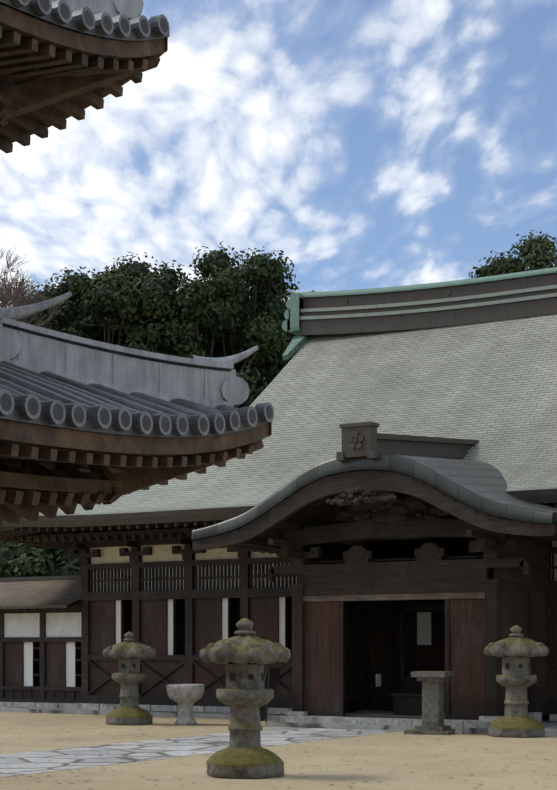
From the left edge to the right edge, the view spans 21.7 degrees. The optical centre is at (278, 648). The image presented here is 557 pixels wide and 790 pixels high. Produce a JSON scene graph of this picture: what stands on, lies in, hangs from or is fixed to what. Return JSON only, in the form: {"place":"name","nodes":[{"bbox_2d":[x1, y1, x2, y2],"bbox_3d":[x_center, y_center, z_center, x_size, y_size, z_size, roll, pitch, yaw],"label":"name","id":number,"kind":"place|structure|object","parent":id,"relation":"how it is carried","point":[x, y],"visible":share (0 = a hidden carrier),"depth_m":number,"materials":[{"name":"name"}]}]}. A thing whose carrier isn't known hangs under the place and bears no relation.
{"place":"outdoors","nodes":[
{"label":"outdoors","id":0,"kind":"place"},
{"bbox_2d":[0,541,80,576],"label":"foliage","id":1,"kind":"object","parent":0,"point":[64,570],"visible":0.06,"depth_m":49.41,"materials":[{"name":"green plant"}]},
{"bbox_2d":[0,26,147,153],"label":"eave rafters","id":2,"kind":"object","parent":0,"point":[23,58],"visible":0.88,"depth_m":12.73,"materials":[{"name":"brown wood"}]},
{"bbox_2d":[0,4,167,142],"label":"roof eaves","id":3,"kind":"object","parent":2,"relation":"on","point":[26,98],"visible":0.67,"depth_m":12.89,"materials":[{"name":"brown wood"}]},
{"bbox_2d":[0,0,169,40],"bbox_3d":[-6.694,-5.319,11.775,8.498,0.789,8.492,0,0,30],"label":"roof tiles","id":4,"kind":"object","parent":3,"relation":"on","point":[77,16],"visible":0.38,"depth_m":12.31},
{"bbox_2d":[22,0,167,33],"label":"roof tile ends","id":5,"kind":"object","parent":4,"relation":"attached to","point":[65,13],"visible":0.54,"depth_m":12.35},
{"bbox_2d":[51,0,143,19],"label":"butsuden corner ridges","id":6,"kind":"object","parent":4,"relation":"on","point":[129,9],"visible":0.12,"depth_m":13.02,"materials":[{"name":"grey ceramic"}]},
{"bbox_2d":[58,287,107,341],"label":"tree foliage","id":7,"kind":"object","parent":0,"point":[87,329],"depth_m":69.06,"materials":[{"name":"green plant"}]},
{"bbox_2d":[0,443,253,525],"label":"eave rafters","id":8,"kind":"object","parent":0,"point":[17,504],"visible":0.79,"depth_m":12.61,"materials":[{"name":"brown wood"}]},
{"bbox_2d":[0,409,265,437],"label":"butsuden lower pan tiles","id":9,"kind":"object","parent":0,"point":[15,415],"visible":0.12,"depth_m":11.40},
{"bbox_2d":[0,361,238,419],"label":"butsuden cover tiles","id":10,"kind":"object","parent":9,"relation":"on","point":[16,381],"visible":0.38,"depth_m":12.30,"materials":[{"name":"grey ceramic"}]},
{"bbox_2d":[0,389,273,435],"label":"roof tiles","id":11,"kind":"object","parent":10,"relation":"attached to","point":[20,403],"visible":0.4,"depth_m":11.60,"materials":[{"name":"grey ceramic"}]},
{"bbox_2d":[0,393,272,431],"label":"roof tile ends","id":12,"kind":"object","parent":11,"relation":"attached to","point":[6,404],"visible":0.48,"depth_m":11.42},
{"bbox_2d":[0,727,396,776],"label":"flagstone path","id":13,"kind":"structure","parent":0,"point":[15,764],"depth_m":26.44,"materials":[{"name":"grey stone"}]},
{"bbox_2d":[154,251,292,365],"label":"tree foliage","id":14,"kind":"object","parent":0,"point":[226,322],"visible":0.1,"depth_m":69.21,"materials":[{"name":"green plant"}]},
{"bbox_2d":[254,335,297,399],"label":"tree foliage","id":15,"kind":"object","parent":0,"point":[257,381],"depth_m":73.52,"materials":[{"name":"green plant"}]},
{"bbox_2d":[0,712,556,789],"bbox_3d":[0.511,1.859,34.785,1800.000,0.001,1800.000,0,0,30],"label":"ground","id":16,"kind":"structure","parent":0,"point":[380,756],"depth_m":23.92,"materials":[{"name":"beige sand"}]},
{"bbox_2d":[0,264,41,321],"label":"bare tree","id":17,"kind":"object","parent":16,"relation":"on","point":[12,303],"visible":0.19,"depth_m":59.07,"materials":[{"name":"brown plant"}]},
{"bbox_2d":[0,541,45,576],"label":"foliage","id":18,"kind":"object","parent":16,"relation":"on","point":[25,550],"visible":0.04,"depth_m":49.83,"materials":[{"name":"green plant"}]},
{"bbox_2d":[0,246,62,328],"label":"bare tree","id":19,"kind":"object","parent":16,"relation":"on","point":[38,297],"visible":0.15,"depth_m":61.72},
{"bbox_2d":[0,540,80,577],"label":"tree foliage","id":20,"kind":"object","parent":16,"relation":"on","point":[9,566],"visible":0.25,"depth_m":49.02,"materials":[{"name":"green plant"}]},
{"bbox_2d":[51,549,79,572],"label":"foliage","id":21,"kind":"object","parent":16,"relation":"on","point":[61,558],"visible":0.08,"depth_m":50.78,"materials":[{"name":"green plant"}]},
{"bbox_2d":[53,550,78,566],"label":"foliage","id":22,"kind":"object","parent":21,"relation":"attached to","point":[66,557],"visible":0.02,"depth_m":50.64,"materials":[{"name":"green plant"}]},
{"bbox_2d":[17,270,125,343],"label":"tree foliage","id":23,"kind":"object","parent":16,"relation":"on","point":[71,330],"visible":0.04,"depth_m":68.75,"materials":[{"name":"green plant"}]},
{"bbox_2d":[20,252,212,357],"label":"tree","id":24,"kind":"object","parent":16,"relation":"on","point":[91,292],"depth_m":66.85,"materials":[{"name":"green plant"}]},
{"bbox_2d":[100,255,150,276],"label":"tree foliage","id":25,"kind":"object","parent":16,"relation":"on","point":[114,266],"depth_m":82.63,"materials":[{"name":"green plant"}]},
{"bbox_2d":[103,631,155,724],"bbox_3d":[-3.668,0.722,35.689,1.268,2.290,1.335,0,0,30],"label":"lantern","id":26,"kind":"object","parent":16,"relation":"on","point":[129,677],"visible":1,"depth_m":35.44,"materials":[{"name":"stone"}]},
{"bbox_2d":[166,684,204,724],"bbox_3d":[-2.272,1.368,35.525,0.938,0.996,0.940,0,0,30],"label":"water basin","id":27,"kind":"object","parent":16,"relation":"on","point":[185,697],"visible":1,"depth_m":35.28,"materials":[{"name":"stone"}]},
{"bbox_2d":[114,253,289,406],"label":"tree","id":28,"kind":"object","parent":16,"relation":"on","point":[158,336],"depth_m":67.16,"materials":[{"name":"green plant"}]},
{"bbox_2d":[139,241,299,407],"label":"tree","id":29,"kind":"object","parent":16,"relation":"on","point":[245,270],"depth_m":69.13,"materials":[{"name":"green plant"}]},
{"bbox_2d":[199,618,290,778],"bbox_3d":[-0.487,0.710,21.227,1.316,2.316,1.350,0,0,30],"label":"lantern","id":30,"kind":"object","parent":16,"relation":"on","point":[244,695],"visible":1,"depth_m":20.96,"materials":[{"name":"stone"}]},
{"bbox_2d":[242,329,291,398],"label":"tree foliage","id":31,"kind":"object","parent":16,"relation":"on","point":[284,350],"depth_m":74.86,"materials":[{"name":"green plant"}]},
{"bbox_2d":[0,716,552,789],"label":"fallen leaves","id":32,"kind":"object","parent":16,"relation":"on","point":[266,740],"visible":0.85,"depth_m":23.27,"materials":[{"name":"brown plant"}]},
{"bbox_2d":[0,706,556,735],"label":"apron paving","id":33,"kind":"structure","parent":16,"relation":"on","point":[550,728],"depth_m":34.80,"materials":[{"name":"stone"}]},
{"bbox_2d":[0,702,74,707],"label":"corridor base stones","id":34,"kind":"object","parent":33,"relation":"on","point":[32,704],"visible":0.67,"depth_m":43.19,"materials":[{"name":"grey stone"}]},
{"bbox_2d":[0,608,80,702],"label":"timber wall frame","id":35,"kind":"object","parent":33,"relation":"on","point":[39,663],"visible":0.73,"depth_m":43.42,"materials":[{"name":"brown wood"}]},
{"bbox_2d":[0,575,80,608],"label":"roof trim","id":36,"kind":"structure","parent":35,"relation":"on","point":[35,579],"depth_m":44.99,"materials":[{"name":"wood"}]},
{"bbox_2d":[0,579,80,607],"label":"roof","id":37,"kind":"structure","parent":36,"relation":"attached to","point":[40,592],"depth_m":44.01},
{"bbox_2d":[0,599,80,610],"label":"roof eave rafters","id":38,"kind":"object","parent":36,"relation":"attached to","point":[71,605],"visible":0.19,"depth_m":42.22,"materials":[{"name":"brown wood"}]},
{"bbox_2d":[4,642,80,699],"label":"wooden wall panels","id":39,"kind":"object","parent":35,"relation":"attached to","point":[55,664],"visible":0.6,"depth_m":43.25,"materials":[{"name":"brown wood"}]},
{"bbox_2d":[4,612,80,636],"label":"wall panels","id":40,"kind":"object","parent":35,"relation":"attached to","point":[28,624],"visible":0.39,"depth_m":43.38,"materials":[{"name":"white paint"}]},
{"bbox_2d":[24,642,75,686],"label":"corridor shoji","id":41,"kind":"object","parent":35,"relation":"attached to","point":[70,664],"visible":0.86,"depth_m":42.94,"materials":[{"name":"white paper"}]},
{"bbox_2d":[259,667,280,721],"bbox_3d":[-0.291,1.103,34.877,0.511,1.302,0.580,0,0,30],"label":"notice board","id":42,"kind":"object","parent":33,"relation":"on","point":[271,677],"visible":0.54,"depth_m":34.85,"materials":[{"name":"black wood"}]},
{"bbox_2d":[75,703,556,720],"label":"hall base stones","id":43,"kind":"object","parent":33,"relation":"on","point":[553,717],"visible":0.38,"depth_m":40.54,"materials":[{"name":"grey stone"}]},
{"bbox_2d":[69,523,556,713],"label":"timber wall framing","id":44,"kind":"object","parent":43,"relation":"on","point":[246,591],"visible":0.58,"depth_m":40.47,"materials":[{"name":"brown wood"}]},
{"bbox_2d":[39,314,556,515],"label":"hall roof","id":45,"kind":"structure","parent":44,"relation":"on","point":[491,386],"depth_m":41.16,"materials":[{"name":"grey tile"}]},
{"bbox_2d":[0,503,556,550],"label":"eave rafters","id":46,"kind":"object","parent":45,"relation":"attached to","point":[63,538],"visible":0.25,"depth_m":40.01,"materials":[{"name":"brown wood"}]},
{"bbox_2d":[0,489,556,526],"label":"roof eave","id":47,"kind":"object","parent":45,"relation":"attached to","point":[533,496],"visible":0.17,"depth_m":37.51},
{"bbox_2d":[90,537,556,703],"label":"wooden wall panels","id":48,"kind":"object","parent":44,"relation":"attached to","point":[264,615],"visible":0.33,"depth_m":40.38,"materials":[{"name":"brown wood"}]},
{"bbox_2d":[90,541,556,563],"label":"upper wall panels","id":49,"kind":"object","parent":44,"relation":"in","point":[160,553],"visible":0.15,"depth_m":40.93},
{"bbox_2d":[93,554,556,654],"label":"lattice windows","id":50,"kind":"structure","parent":44,"relation":"in","point":[224,621],"depth_m":40.19,"materials":[{"name":"brown wood"}]},
{"bbox_2d":[191,454,556,539],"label":"porch roof","id":51,"kind":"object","parent":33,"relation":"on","point":[478,481],"visible":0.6,"depth_m":32.13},
{"bbox_2d":[280,715,492,727],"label":"stone step","id":52,"kind":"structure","parent":33,"relation":"on","point":[403,721],"depth_m":33.39,"materials":[{"name":"grey stone"}]},
{"bbox_2d":[286,710,541,722],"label":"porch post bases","id":53,"kind":"object","parent":33,"relation":"on","point":[534,715],"visible":0.19,"depth_m":34.53,"materials":[{"name":"grey stone"}]},
{"bbox_2d":[292,584,535,718],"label":"porch posts","id":54,"kind":"object","parent":53,"relation":"on","point":[492,634],"visible":0.67,"depth_m":34.15,"materials":[{"name":"brown wood"}]},
{"bbox_2d":[303,592,484,601],"bbox_3d":[2.639,-1.187,33.551,4.640,0.130,0.155,0,0,30],"label":"door lintel","id":55,"kind":"structure","parent":54,"relation":"on","point":[397,597],"depth_m":33.42,"materials":[{"name":"brown wood"}]},
{"bbox_2d":[404,671,454,734],"bbox_3d":[3.385,1.178,31.800,1.006,1.364,1.001,0,0,24],"label":"stone pedestal","id":56,"kind":"object","parent":16,"relation":"on","point":[432,702],"visible":0.94,"depth_m":31.60,"materials":[{"name":"grey stone"}]},
{"bbox_2d":[455,721,463,733],"bbox_3d":[3.930,1.718,31.604,0.170,0.280,0.140,0,0,18],"label":"stone stub","id":57,"kind":"object","parent":16,"relation":"on","point":[459,727],"visible":1,"depth_m":31.54,"materials":[{"name":"grey stone"}]},
{"bbox_2d":[483,625,548,737],"bbox_3d":[5.037,0.684,30.794,1.371,2.365,1.360,0,0,30],"label":"lantern","id":58,"kind":"object","parent":16,"relation":"on","point":[516,678],"visible":1,"depth_m":30.51,"materials":[{"name":"stone"}]},
{"bbox_3d":[-11.794,1.633,10.400,14.000,0.450,14.000,0,0,30],"label":"buddha hall podium","id":59,"kind":"object","parent":16,"relation":"on","visible":0},
{"bbox_2d":[0,419,271,504],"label":"roof eaves","id":60,"kind":"object","parent":59,"relation":"on","point":[130,480],"visible":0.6,"depth_m":12.23,"materials":[{"name":"brown wood"}]},
{"bbox_2d":[0,291,258,407],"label":"butsuden corner ridges","id":61,"kind":"object","parent":60,"relation":"on","point":[210,382],"visible":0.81,"depth_m":13.03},
{"bbox_2d":[0,0,556,373],"label":"sky","id":62,"kind":"structure","parent":0,"point":[367,143],"materials":[{"name":"blue"}]},
{"bbox_2d":[118,485,549,718],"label":"hall interior","id":63,"kind":"object","parent":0,"point":[235,610],"depth_m":41.85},
{"bbox_2d":[304,598,484,716],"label":"door panels","id":64,"kind":"object","parent":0,"point":[321,654],"visible":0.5,"depth_m":32.81,"materials":[{"name":"brown wood"}]},
{"bbox_2d":[346,605,444,715],"bbox_3d":[2.982,0.264,35.018,3.550,2.650,1.970,0,0,30],"label":"porch inner frame","id":65,"kind":"object","parent":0,"point":[407,699],"visible":0.4,"depth_m":35.80,"materials":[{"name":"brown wood"}]},
{"bbox_2d":[308,555,483,563],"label":"transom openings","id":66,"kind":"object","parent":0,"point":[400,559],"visible":0.07,"depth_m":33.63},
{"bbox_2d":[376,612,430,686],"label":"porch paper notices","id":67,"kind":"object","parent":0,"point":[423,628],"visible":0.4,"depth_m":35.61,"materials":[{"name":"white paper"}]},
{"bbox_2d":[267,519,547,719],"bbox_3d":[3.166,-0.686,34.467,6.620,4.570,4.900,0,0,30],"label":"porch frame","id":68,"kind":"object","parent":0,"point":[430,570],"visible":0.85,"depth_m":33.48,"materials":[{"name":"brown wood"}]},
{"bbox_2d":[193,470,556,554],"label":"curved gable eave","id":69,"kind":"object","parent":68,"relation":"on","point":[295,510],"visible":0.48,"depth_m":32.60,"materials":[{"name":"wood"}]},
{"bbox_2d":[301,491,458,541],"bbox_3d":[2.792,-3.256,33.817,5.320,1.430,0.001,0,0,30],"label":"gable panel","id":70,"kind":"object","parent":68,"relation":"attached to","point":[325,515],"visible":0.04,"depth_m":34.68,"materials":[{"name":"brown wood"}]},
{"bbox_2d":[325,487,396,505],"bbox_3d":[1.800,-3.404,32.264,1.823,0.434,0.143,0,0,30],"label":"wood carving","id":71,"kind":"object","parent":70,"relation":"attached to","point":[358,496],"visible":0.98,"depth_m":32.24},
{"bbox_2d":[334,495,450,530],"bbox_3d":[2.627,-3.119,33.475,3.136,0.919,0.214,0,0,30],"label":"gable carving","id":72,"kind":"object","parent":70,"relation":"attached to","point":[409,512],"visible":0.79,"depth_m":33.34},
{"bbox_2d":[336,421,478,481],"bbox_3d":[3.984,-4.918,36.007,0.940,1.473,9.215,0,0,30],"label":"roof ridge ornament","id":73,"kind":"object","parent":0,"point":[363,439],"depth_m":33.10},
{"bbox_2d":[282,267,556,359],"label":"ridge cap","id":74,"kind":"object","parent":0,"point":[292,312],"depth_m":47.19,"materials":[{"name":"metal"}]},
{"bbox_2d":[302,534,545,712],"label":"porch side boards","id":75,"kind":"object","parent":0,"point":[384,638],"visible":0.23,"depth_m":36.96,"materials":[{"name":"brown wood"}]},
{"bbox_2d":[300,273,556,337],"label":"roof ridge","id":76,"kind":"structure","parent":0,"point":[504,311],"depth_m":45.60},
{"bbox_2d":[300,285,556,319],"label":"ridge bands","id":77,"kind":"object","parent":76,"relation":"attached to","point":[519,291],"visible":0.5,"depth_m":45.54,"materials":[{"name":"metal"}]},
{"bbox_2d":[468,230,556,277],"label":"tree","id":78,"kind":"object","parent":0,"point":[482,271],"visible":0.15,"depth_m":77.66,"materials":[{"name":"green plant"}]},
{"bbox_2d":[484,239,552,275],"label":"tree foliage","id":79,"kind":"object","parent":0,"point":[514,260],"visible":0.02,"depth_m":77.62,"materials":[{"name":"green plant"}]}
]}

